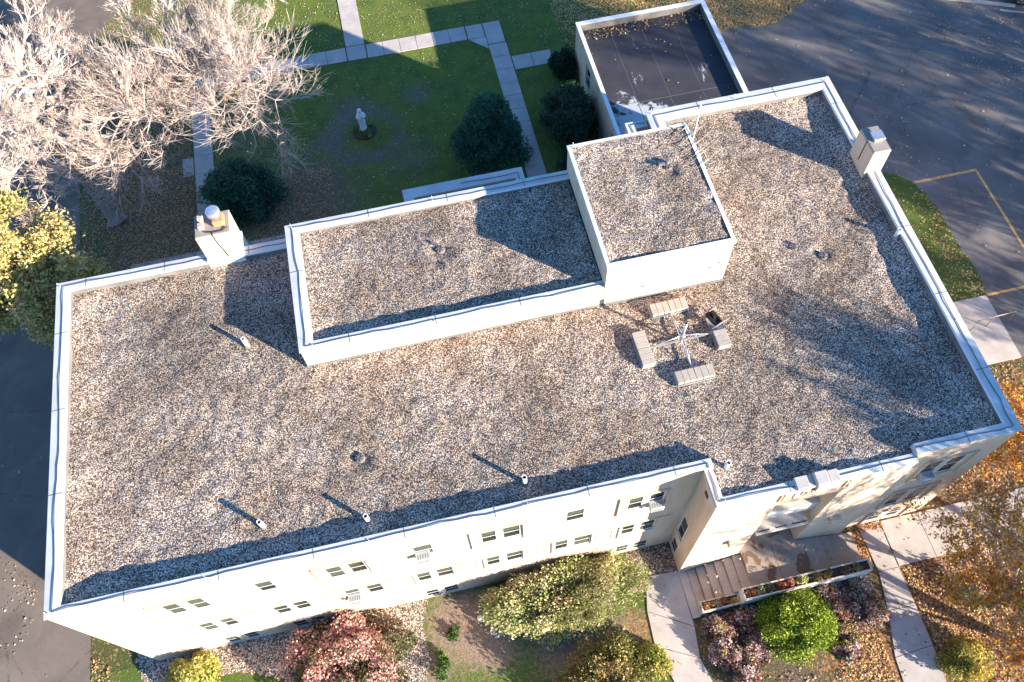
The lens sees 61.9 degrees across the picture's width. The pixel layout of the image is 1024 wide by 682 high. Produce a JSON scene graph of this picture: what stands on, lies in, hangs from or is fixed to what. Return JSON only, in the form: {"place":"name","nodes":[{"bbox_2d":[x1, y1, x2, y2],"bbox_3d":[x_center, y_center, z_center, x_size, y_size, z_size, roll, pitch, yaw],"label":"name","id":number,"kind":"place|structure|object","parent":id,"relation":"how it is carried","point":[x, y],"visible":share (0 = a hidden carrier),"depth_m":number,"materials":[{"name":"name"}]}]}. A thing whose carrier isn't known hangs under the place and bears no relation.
{"place":"outdoors","nodes":[
{"label":"outdoors","id":0,"kind":"place"},
{"bbox_2d":[0,0,134,681],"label":"driveway","id":1,"kind":"structure","parent":0,"point":[54,651],"depth_m":35.77,"materials":[{"name":"asphalt"}]},
{"bbox_2d":[0,185,110,350],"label":"autumn tree","id":2,"kind":"object","parent":1,"relation":"on","point":[45,263],"visible":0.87,"depth_m":32.00,"materials":[{"name":"yellow plant"}]},
{"bbox_2d":[90,636,137,676],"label":"side ground","id":3,"kind":"structure","parent":0,"point":[116,657],"depth_m":31.86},
{"bbox_2d":[80,0,597,274],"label":"courtyard lawn","id":4,"kind":"structure","parent":0,"point":[352,167],"depth_m":44.40,"materials":[{"name":"plant"}]},
{"bbox_2d":[0,0,136,231],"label":"bare tree","id":5,"kind":"object","parent":4,"relation":"on","point":[17,114],"visible":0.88,"depth_m":35.07,"materials":[{"name":"grey plant"}]},
{"bbox_2d":[32,0,332,230],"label":"bare tree","id":6,"kind":"object","parent":4,"relation":"on","point":[159,67],"visible":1,"depth_m":36.70,"materials":[{"name":"grey plant"}]},
{"bbox_2d":[194,156,290,231],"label":"evergreen shrub","id":7,"kind":"object","parent":4,"relation":"on","point":[244,181],"visible":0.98,"depth_m":40.31,"materials":[{"name":"green plant"}]},
{"bbox_2d":[109,0,560,238],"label":"lawn leaves","id":8,"kind":"object","parent":4,"relation":"on","point":[334,73],"visible":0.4,"depth_m":46.93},
{"bbox_2d":[353,122,376,139],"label":"flower bed","id":9,"kind":"object","parent":4,"relation":"on","point":[372,132],"visible":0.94,"depth_m":43.61,"materials":[{"name":"soil"}]},
{"bbox_2d":[356,108,366,130],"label":"statue","id":10,"kind":"object","parent":9,"relation":"on","point":[360,116],"visible":1,"depth_m":42.94,"materials":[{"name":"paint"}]},
{"bbox_2d":[448,87,534,176],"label":"evergreen shrub","id":11,"kind":"object","parent":4,"relation":"on","point":[488,120],"visible":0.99,"depth_m":40.52,"materials":[{"name":"green plant"}]},
{"bbox_2d":[81,69,1023,681],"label":"brown leaf litter","id":12,"kind":"object","parent":4,"relation":"on","point":[187,235],"visible":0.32,"depth_m":41.51,"materials":[{"name":"plant"}]},
{"bbox_2d":[547,44,577,80],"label":"evergreen shrub","id":13,"kind":"object","parent":4,"relation":"on","point":[564,63],"visible":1,"depth_m":44.44,"materials":[{"name":"green plant"}]},
{"bbox_2d":[537,79,598,150],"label":"evergreen shrub","id":14,"kind":"object","parent":4,"relation":"on","point":[573,119],"visible":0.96,"depth_m":41.60,"materials":[{"name":"green plant"}]},
{"bbox_2d":[556,138,594,169],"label":"evergreen shrub","id":15,"kind":"object","parent":4,"relation":"on","point":[564,163],"visible":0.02,"depth_m":41.71,"materials":[{"name":"green plant"}]},
{"bbox_2d":[131,0,550,268],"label":"courtyard path","id":16,"kind":"structure","parent":0,"point":[353,38],"depth_m":45.92,"materials":[{"name":"concrete"}]},
{"bbox_2d":[90,552,673,681],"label":"front bed","id":17,"kind":"object","parent":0,"point":[476,652],"visible":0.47,"depth_m":31.57,"materials":[{"name":"soil"}]},
{"bbox_2d":[135,598,431,681],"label":"gravel bed","id":18,"kind":"object","parent":17,"relation":"on","point":[263,655],"visible":0.33,"depth_m":31.72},
{"bbox_2d":[163,649,221,681],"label":"yellow shrub","id":19,"kind":"object","parent":18,"relation":"on","point":[200,663],"visible":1,"depth_m":30.82,"materials":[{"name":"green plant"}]},
{"bbox_2d":[275,609,417,681],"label":"smoke bush","id":20,"kind":"object","parent":18,"relation":"on","point":[321,655],"visible":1,"depth_m":30.36,"materials":[{"name":"pink plant"}]},
{"bbox_2d":[433,658,450,681],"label":"plant","id":21,"kind":"object","parent":17,"relation":"on","point":[441,674],"visible":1,"depth_m":31.08,"materials":[{"name":"green plant"}]},
{"bbox_2d":[435,647,449,663],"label":"plant","id":22,"kind":"object","parent":17,"relation":"on","point":[442,657],"visible":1,"depth_m":31.34,"materials":[{"name":"green plant"}]},
{"bbox_2d":[444,624,459,642],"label":"plant","id":23,"kind":"object","parent":17,"relation":"on","point":[453,634],"visible":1,"depth_m":31.74,"materials":[{"name":"green plant"}]},
{"bbox_2d":[477,551,653,650],"bbox_3d":[1.954,9.269,31.303,6.689,2.328,3.478,-12,62,-4],"label":"flowering shrub","id":24,"kind":"object","parent":17,"relation":"on","point":[522,603],"visible":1,"depth_m":31.09,"materials":[{"name":"green plant"}]},
{"bbox_2d":[552,624,673,681],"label":"olive shrub","id":25,"kind":"object","parent":17,"relation":"on","point":[591,664],"visible":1,"depth_m":30.44,"materials":[{"name":"green plant"}]},
{"bbox_2d":[634,642,673,680],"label":"yellow shrub","id":26,"kind":"object","parent":17,"relation":"on","point":[663,663],"visible":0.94,"depth_m":30.58,"materials":[{"name":"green plant"}]},
{"bbox_2d":[80,20,690,655],"bbox_3d":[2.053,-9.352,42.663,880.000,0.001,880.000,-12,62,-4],"label":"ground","id":27,"kind":"structure","parent":0,"point":[80,192],"depth_m":43.58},
{"bbox_2d":[43,76,1022,660],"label":"building","id":28,"kind":"structure","parent":27,"relation":"on","point":[303,424],"depth_m":28.11,"materials":[{"name":"paint"}]},
{"bbox_2d":[160,603,191,616],"bbox_3d":[-10.433,8.293,26.420,0.580,1.303,0.089,-12,62,-4],"label":"window","id":29,"kind":"structure","parent":28,"relation":"in","point":[172,608],"depth_m":26.59,"materials":[{"name":"glass"}]},
{"bbox_2d":[185,598,214,610],"bbox_3d":[-9.711,8.140,26.476,0.580,1.303,0.089,-12,62,-4],"label":"window","id":30,"kind":"structure","parent":28,"relation":"in","point":[198,602],"depth_m":26.66,"materials":[{"name":"glass"}]},
{"bbox_2d":[197,622,222,632],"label":"window","id":31,"kind":"structure","parent":28,"relation":"in","point":[210,625],"depth_m":29.32,"materials":[{"name":"glass"}]},
{"bbox_2d":[224,635,244,643],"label":"window","id":32,"kind":"structure","parent":28,"relation":"in","point":[233,637],"depth_m":31.47,"materials":[{"name":"white paint"}]},
{"bbox_2d":[252,580,280,593],"bbox_3d":[-7.624,7.617,26.493,0.610,1.113,0.089,-12,62,-4],"label":"window","id":33,"kind":"structure","parent":28,"relation":"in","point":[266,583],"depth_m":26.48,"materials":[{"name":"white paint"}]},
{"bbox_2d":[324,566,348,579],"bbox_3d":[-5.536,7.253,26.799,0.580,1.303,0.089,-12,62,-4],"label":"window","id":34,"kind":"structure","parent":28,"relation":"in","point":[337,570],"depth_m":26.97,"materials":[{"name":"white paint"}]},
{"bbox_2d":[348,592,362,604],"bbox_3d":[-5.441,8.953,29.693,0.460,0.323,0.334,-12,62,-4],"label":"air conditioner","id":35,"kind":"object","parent":28,"relation":"attached to","point":[355,598],"visible":1,"depth_m":29.56,"materials":[{"name":"metal"}]},
{"bbox_2d":[346,561,370,574],"bbox_3d":[-4.849,7.107,26.852,0.590,1.303,0.089,-12,62,-4],"label":"window","id":36,"kind":"structure","parent":28,"relation":"in","point":[366,570],"depth_m":27.22,"materials":[{"name":"white paint"}]},
{"bbox_2d":[365,583,384,594],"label":"window","id":37,"kind":"structure","parent":28,"relation":"in","point":[367,587],"depth_m":29.63,"materials":[{"name":"white paint"}]},
{"bbox_2d":[415,549,431,563],"bbox_3d":[-2.815,6.836,27.054,0.460,0.323,0.334,-12,62,-4],"label":"air conditioner","id":38,"kind":"object","parent":28,"relation":"attached to","point":[423,556],"visible":1,"depth_m":26.92,"materials":[{"name":"metal"}]},
{"bbox_2d":[412,544,435,558],"bbox_3d":[-2.786,6.590,26.867,0.690,1.113,0.089,-12,62,-4],"label":"window","id":39,"kind":"structure","parent":28,"relation":"in","point":[428,546],"depth_m":26.80,"materials":[{"name":"white paint"}]},
{"bbox_2d":[416,572,434,582],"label":"window","id":40,"kind":"structure","parent":28,"relation":"in","point":[430,579],"depth_m":29.76,"materials":[{"name":"white paint"}]},
{"bbox_2d":[435,567,454,578],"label":"window","id":41,"kind":"structure","parent":28,"relation":"in","point":[448,568],"depth_m":29.69,"materials":[{"name":"white paint"}]},
{"bbox_2d":[480,530,498,545],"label":"window","id":42,"kind":"structure","parent":28,"relation":"in","point":[491,532],"depth_m":27.17,"materials":[{"name":"white paint"}]},
{"bbox_2d":[486,555,501,567],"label":"window","id":43,"kind":"structure","parent":28,"relation":"in","point":[496,557],"depth_m":29.82,"materials":[{"name":"white paint"}]},
{"bbox_2d":[502,525,521,540],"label":"window","id":44,"kind":"structure","parent":28,"relation":"in","point":[517,526],"depth_m":27.23,"materials":[{"name":"white paint"}]},
{"bbox_2d":[506,550,523,562],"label":"window","id":45,"kind":"structure","parent":28,"relation":"in","point":[520,552],"depth_m":29.99,"materials":[{"name":"white paint"}]},
{"bbox_2d":[553,540,568,551],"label":"window","id":46,"kind":"structure","parent":28,"relation":"in","point":[565,541],"depth_m":30.04,"materials":[{"name":"white paint"}]},
{"bbox_2d":[565,508,584,523],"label":"window","id":47,"kind":"structure","parent":28,"relation":"in","point":[580,511],"depth_m":27.22,"materials":[{"name":"white paint"}]},
{"bbox_2d":[572,534,590,547],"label":"window","id":48,"kind":"structure","parent":28,"relation":"in","point":[585,538],"depth_m":30.28,"materials":[{"name":"white paint"}]},
{"bbox_2d":[625,496,644,512],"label":"window","id":49,"kind":"structure","parent":28,"relation":"in","point":[640,498],"depth_m":27.54,"materials":[{"name":"white paint"}]},
{"bbox_2d":[631,540,647,549],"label":"window","id":50,"kind":"structure","parent":28,"relation":"in","point":[641,543],"depth_m":32.74,"materials":[{"name":"white paint"}]},
{"bbox_2d":[637,519,655,532],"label":"window","id":51,"kind":"structure","parent":28,"relation":"in","point":[648,523],"depth_m":30.47,"materials":[{"name":"white paint"}]},
{"bbox_2d":[648,498,664,512],"bbox_3d":[4.704,5.364,27.864,0.460,0.323,0.334,-12,62,-4],"label":"air conditioner","id":52,"kind":"object","parent":28,"relation":"attached to","point":[655,505],"visible":1,"depth_m":27.74,"materials":[{"name":"metal"}]},
{"bbox_2d":[630,306,731,386],"bbox_3d":[5.590,-0.274,27.835,3.145,1.254,3.146,-12,62,-4],"label":"antenna mount","id":53,"kind":"object","parent":28,"relation":"on","point":[682,335],"visible":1,"depth_m":28.24,"materials":[{"name":"grey"}]},
{"bbox_2d":[635,341,649,350],"bbox_3d":[4.309,0.171,28.228,0.430,0.190,0.200,-14,62,-5],"label":"concrete block","id":54,"kind":"object","parent":53,"relation":"on","point":[645,344],"depth_m":28.14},
{"bbox_2d":[639,352,653,361],"bbox_3d":[4.412,0.537,28.027,0.430,0.190,0.200,-14,62,-5],"label":"concrete block","id":55,"kind":"object","parent":53,"relation":"on","point":[645,356],"depth_m":27.94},
{"bbox_2d":[641,358,655,367],"bbox_3d":[4.461,0.716,27.929,0.430,0.190,0.200,-14,62,-5],"label":"concrete block","id":56,"kind":"object","parent":53,"relation":"on","point":[648,362],"depth_m":27.85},
{"bbox_2d":[648,304,657,317],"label":"concrete block","id":57,"kind":"object","parent":53,"relation":"on","point":[653,310],"depth_m":28.78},
{"bbox_2d":[661,301,669,314],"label":"concrete block","id":58,"kind":"object","parent":53,"relation":"on","point":[665,306],"depth_m":28.80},
{"bbox_2d":[667,299,676,312],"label":"concrete block","id":59,"kind":"object","parent":53,"relation":"on","point":[672,306],"depth_m":28.82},
{"bbox_2d":[674,371,683,385],"bbox_3d":[5.404,1.205,27.630,0.200,0.190,0.430,-13,62,-5],"label":"concrete block","id":60,"kind":"object","parent":53,"relation":"on","point":[679,379],"depth_m":27.55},
{"bbox_2d":[680,369,690,383],"bbox_3d":[5.608,1.158,27.648,0.200,0.190,0.430,-14,62,-5],"label":"concrete block","id":61,"kind":"object","parent":53,"relation":"on","point":[685,376],"depth_m":27.56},
{"bbox_2d":[687,368,696,382],"bbox_3d":[5.812,1.111,27.666,0.200,0.190,0.430,-14,62,-5],"label":"concrete block","id":62,"kind":"object","parent":53,"relation":"on","point":[691,374],"depth_m":27.57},
{"bbox_2d":[693,366,702,380],"bbox_3d":[6.025,1.061,27.684,0.200,0.190,0.430,-12,62,-4],"label":"concrete block","id":63,"kind":"object","parent":53,"relation":"on","point":[698,373],"depth_m":27.60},
{"bbox_2d":[699,365,708,379],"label":"concrete block","id":64,"kind":"object","parent":53,"relation":"on","point":[704,371],"depth_m":27.61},
{"bbox_2d":[705,363,715,377],"bbox_3d":[6.433,0.967,27.720,0.200,0.190,0.430,-12,62,-4],"label":"concrete block","id":65,"kind":"object","parent":53,"relation":"on","point":[710,370],"depth_m":27.63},
{"bbox_2d":[702,306,728,328],"bbox_3d":[6.769,-0.804,28.426,0.741,0.220,0.610,-30,65,-13],"label":"antenna bracket","id":66,"kind":"object","parent":53,"relation":"on","point":[713,317],"visible":1,"depth_m":28.41,"materials":[{"name":"white metal"}]},
{"bbox_2d":[714,334,728,343],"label":"concrete block","id":67,"kind":"object","parent":53,"relation":"on","point":[721,337],"depth_m":28.18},
{"bbox_2d":[717,339,731,348],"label":"concrete block","id":68,"kind":"object","parent":53,"relation":"on","point":[724,344],"depth_m":28.09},
{"bbox_2d":[676,515,687,541],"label":"window","id":69,"kind":"structure","parent":28,"relation":"in","point":[684,522],"depth_m":30.32,"materials":[{"name":"white paint"}]},
{"bbox_2d":[675,103,718,166],"bbox_3d":[6.266,-7.101,29.039,1.368,2.300,2.384,-12,62,-4],"label":"antenna","id":70,"kind":"object","parent":28,"relation":"on","point":[694,136],"visible":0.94,"depth_m":29.25,"materials":[{"name":"white"}]},
{"bbox_2d":[899,485,929,502],"bbox_3d":[14.521,5.450,30.677,0.640,1.723,0.089,-12,62,-4],"label":"window","id":71,"kind":"structure","parent":28,"relation":"in","point":[915,492],"depth_m":30.87,"materials":[{"name":"white paint"}]},
{"bbox_2d":[915,469,935,483],"bbox_3d":[13.713,4.507,28.334,0.480,0.343,0.334,-12,62,-4],"label":"air conditioner","id":72,"kind":"object","parent":28,"relation":"attached to","point":[925,476],"visible":0.94,"depth_m":28.20,"materials":[{"name":"metal"}]},
{"bbox_2d":[934,455,966,474],"bbox_3d":[14.422,4.016,28.016,0.640,1.673,0.089,-12,62,-4],"label":"window","id":73,"kind":"structure","parent":28,"relation":"in","point":[960,458],"depth_m":28.01,"materials":[{"name":"white paint"}]},
{"bbox_2d":[548,0,668,138],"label":"annex side lawn","id":74,"kind":"structure","parent":0,"point":[561,18],"depth_m":47.37,"materials":[{"name":"green plant"}]},
{"bbox_2d":[625,542,677,578],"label":"corner gravel","id":75,"kind":"structure","parent":0,"point":[657,559],"depth_m":32.93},
{"bbox_2d":[575,0,748,138],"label":"annex building","id":76,"kind":"structure","parent":0,"point":[633,82],"depth_m":41.89,"materials":[{"name":"concrete"}]},
{"bbox_2d":[586,11,728,105],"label":"roof leaves","id":77,"kind":"object","parent":76,"relation":"on","point":[643,29],"visible":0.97,"depth_m":42.99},
{"bbox_2d":[646,571,712,681],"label":"entrance path","id":78,"kind":"structure","parent":0,"point":[668,587],"depth_m":31.68,"materials":[{"name":"concrete"}]},
{"bbox_2d":[668,0,804,39],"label":"leaf strewn bank","id":79,"kind":"structure","parent":0,"point":[747,10],"depth_m":46.97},
{"bbox_2d":[681,567,907,681],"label":"entrance bed","id":80,"kind":"object","parent":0,"point":[824,658],"visible":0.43,"depth_m":30.95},
{"bbox_2d":[700,610,740,644],"bbox_3d":[7.700,10.435,31.279,1.496,0.880,1.417,20,64,12],"label":"barberry shrub","id":81,"kind":"object","parent":80,"relation":"on","point":[717,623],"visible":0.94,"depth_m":31.29,"materials":[{"name":"purple plant"}]},
{"bbox_2d":[707,633,744,672],"bbox_3d":[7.801,11.190,30.946,1.488,0.744,1.474,-12,62,-4],"label":"barberry shrub","id":82,"kind":"object","parent":80,"relation":"on","point":[720,650],"visible":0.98,"depth_m":30.84,"materials":[{"name":"pink plant"}]},
{"bbox_2d":[727,603,760,634],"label":"barberry shrub","id":83,"kind":"object","parent":80,"relation":"on","point":[742,615],"visible":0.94,"depth_m":31.29,"materials":[{"name":"purple plant"}]},
{"bbox_2d":[731,657,763,681],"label":"barberry shrub","id":84,"kind":"object","parent":80,"relation":"on","point":[742,675],"visible":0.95,"depth_m":30.51,"materials":[{"name":"pink plant"}]},
{"bbox_2d":[732,625,771,667],"bbox_3d":[8.738,11.053,30.886,1.518,0.918,1.473,-12,62,-4],"label":"barberry shrub","id":85,"kind":"object","parent":80,"relation":"on","point":[755,651],"visible":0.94,"depth_m":30.88,"materials":[{"name":"pink plant"}]},
{"bbox_2d":[678,528,861,618],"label":"entrance steps","id":86,"kind":"structure","parent":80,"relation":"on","point":[764,553],"depth_m":31.96,"materials":[{"name":"concrete"}]},
{"bbox_2d":[697,558,872,614],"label":"planter wall","id":87,"kind":"structure","parent":80,"relation":"on","point":[867,568],"depth_m":31.30,"materials":[{"name":"concrete"}]},
{"bbox_2d":[795,575,809,584],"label":"planter flower","id":88,"kind":"object","parent":87,"relation":"in","point":[802,580],"visible":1,"depth_m":31.07,"materials":[{"name":"yellow plant"}]},
{"bbox_2d":[810,570,823,582],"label":"planter flower","id":89,"kind":"object","parent":87,"relation":"in","point":[817,576],"visible":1,"depth_m":31.16,"materials":[{"name":"green plant"}]},
{"bbox_2d":[752,587,839,667],"bbox_3d":[10.334,10.087,30.696,3.218,2.068,3.056,-12,62,-4],"label":"globe cedar","id":90,"kind":"object","parent":80,"relation":"on","point":[813,624],"visible":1,"depth_m":30.42,"materials":[{"name":"green plant"}]},
{"bbox_2d":[811,580,845,612],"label":"barberry shrub","id":91,"kind":"object","parent":80,"relation":"on","point":[828,591],"visible":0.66,"depth_m":31.49,"materials":[{"name":"purple plant"}]},
{"bbox_2d":[830,628,863,663],"bbox_3d":[12.167,10.999,30.954,1.215,0.631,1.327,-12,62,-4],"label":"barberry shrub","id":92,"kind":"object","parent":80,"relation":"on","point":[850,645],"visible":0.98,"depth_m":30.89,"materials":[{"name":"purple plant"}]},
{"bbox_2d":[829,599,865,636],"bbox_3d":[12.327,10.129,31.304,1.667,0.828,1.557,-12,62,-4],"label":"barberry shrub","id":93,"kind":"object","parent":80,"relation":"on","point":[848,611],"visible":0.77,"depth_m":31.26,"materials":[{"name":"purple plant"}]},
{"bbox_2d":[831,573,874,605],"bbox_3d":[12.698,9.157,31.790,1.586,0.864,1.417,-3,62,0],"label":"barberry shrub","id":94,"kind":"object","parent":80,"relation":"on","point":[853,589],"visible":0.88,"depth_m":31.66,"materials":[{"name":"purple plant"}]},
{"bbox_2d":[851,592,892,633],"bbox_3d":[13.081,9.967,31.388,1.541,0.780,1.414,-36,66,-16],"label":"barberry shrub","id":95,"kind":"object","parent":80,"relation":"on","point":[873,610],"visible":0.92,"depth_m":31.27,"materials":[{"name":"purple plant"}]},
{"bbox_2d":[720,0,1023,356],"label":"parking lot","id":96,"kind":"structure","parent":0,"point":[921,57],"depth_m":43.91,"materials":[{"name":"asphalt"}]},
{"bbox_2d":[0,0,1023,676],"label":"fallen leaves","id":97,"kind":"object","parent":96,"relation":"on","point":[894,194],"visible":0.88,"depth_m":40.22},
{"bbox_2d":[882,172,986,301],"bbox_3d":[16.808,-4.523,39.465,7.700,0.001,7.700,-12,62,-4],"label":"side lawn strip","id":98,"kind":"object","parent":96,"relation":"on","point":[906,190],"visible":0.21,"depth_m":39.38,"materials":[{"name":"green plant"}]},
{"bbox_2d":[914,169,1023,295],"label":"parking line","id":99,"kind":"object","parent":96,"relation":"on","point":[998,206],"visible":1,"depth_m":40.45,"materials":[{"name":"paint"}]},
{"bbox_2d":[950,0,1023,12],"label":"kerb","id":100,"kind":"structure","parent":96,"relation":"on","point":[992,3],"depth_m":46.50,"materials":[{"name":"concrete"}]},
{"bbox_2d":[953,295,1021,364],"bbox_3d":[17.923,0.073,36.942,7.150,0.070,3.180,-12,62,-4],"label":"concrete pad","id":101,"kind":"object","parent":96,"relation":"on","point":[994,341],"visible":0.36,"depth_m":37.08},
{"bbox_2d":[857,522,945,681],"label":"front path","id":102,"kind":"structure","parent":0,"point":[918,665],"depth_m":31.49,"materials":[{"name":"concrete"}]},
{"bbox_2d":[839,357,1023,681],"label":"leaf-covered lawn","id":103,"kind":"structure","parent":0,"point":[1020,368],"depth_m":32.28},
{"bbox_2d":[90,0,1023,681],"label":"golden leaf litter","id":104,"kind":"object","parent":103,"relation":"on","point":[920,582],"visible":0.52,"depth_m":31.79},
{"bbox_2d":[851,520,882,565],"bbox_3d":[13.575,7.600,32.989,1.179,0.092,1.860,22,65,13],"label":"leaf drift","id":105,"kind":"object","parent":103,"relation":"on","point":[863,553],"visible":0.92,"depth_m":32.98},
{"bbox_2d":[932,558,961,586],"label":"plant","id":106,"kind":"object","parent":103,"relation":"on","point":[940,566],"visible":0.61,"depth_m":32.18,"materials":[{"name":"brown plant"}]},
{"bbox_2d":[902,438,1023,637],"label":"orange leaved tree","id":107,"kind":"object","parent":103,"relation":"on","point":[994,577],"visible":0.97,"depth_m":29.11,"materials":[{"name":"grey plant"}]},
{"bbox_2d":[934,634,994,681],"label":"yellow shrub","id":108,"kind":"object","parent":103,"relation":"on","point":[964,649],"visible":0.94,"depth_m":30.24,"materials":[{"name":"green plant"}]},
{"bbox_2d":[951,583,991,610],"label":"plant","id":109,"kind":"object","parent":103,"relation":"on","point":[969,594],"visible":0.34,"depth_m":31.64,"materials":[{"name":"brown plant"}]},
{"bbox_2d":[974,373,1023,491],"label":"orange leaved tree","id":110,"kind":"object","parent":103,"relation":"on","point":[1015,399],"visible":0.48,"depth_m":32.36,"materials":[{"name":"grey plant"}]},
{"bbox_2d":[977,557,1023,681],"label":"orange leaved tree","id":111,"kind":"object","parent":103,"relation":"on","point":[1016,661],"visible":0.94,"depth_m":28.66,"materials":[{"name":"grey plant"}]},
{"bbox_2d":[880,488,1023,565],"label":"side path","id":112,"kind":"structure","parent":0,"point":[916,546],"depth_m":33.02,"materials":[{"name":"concrete"}]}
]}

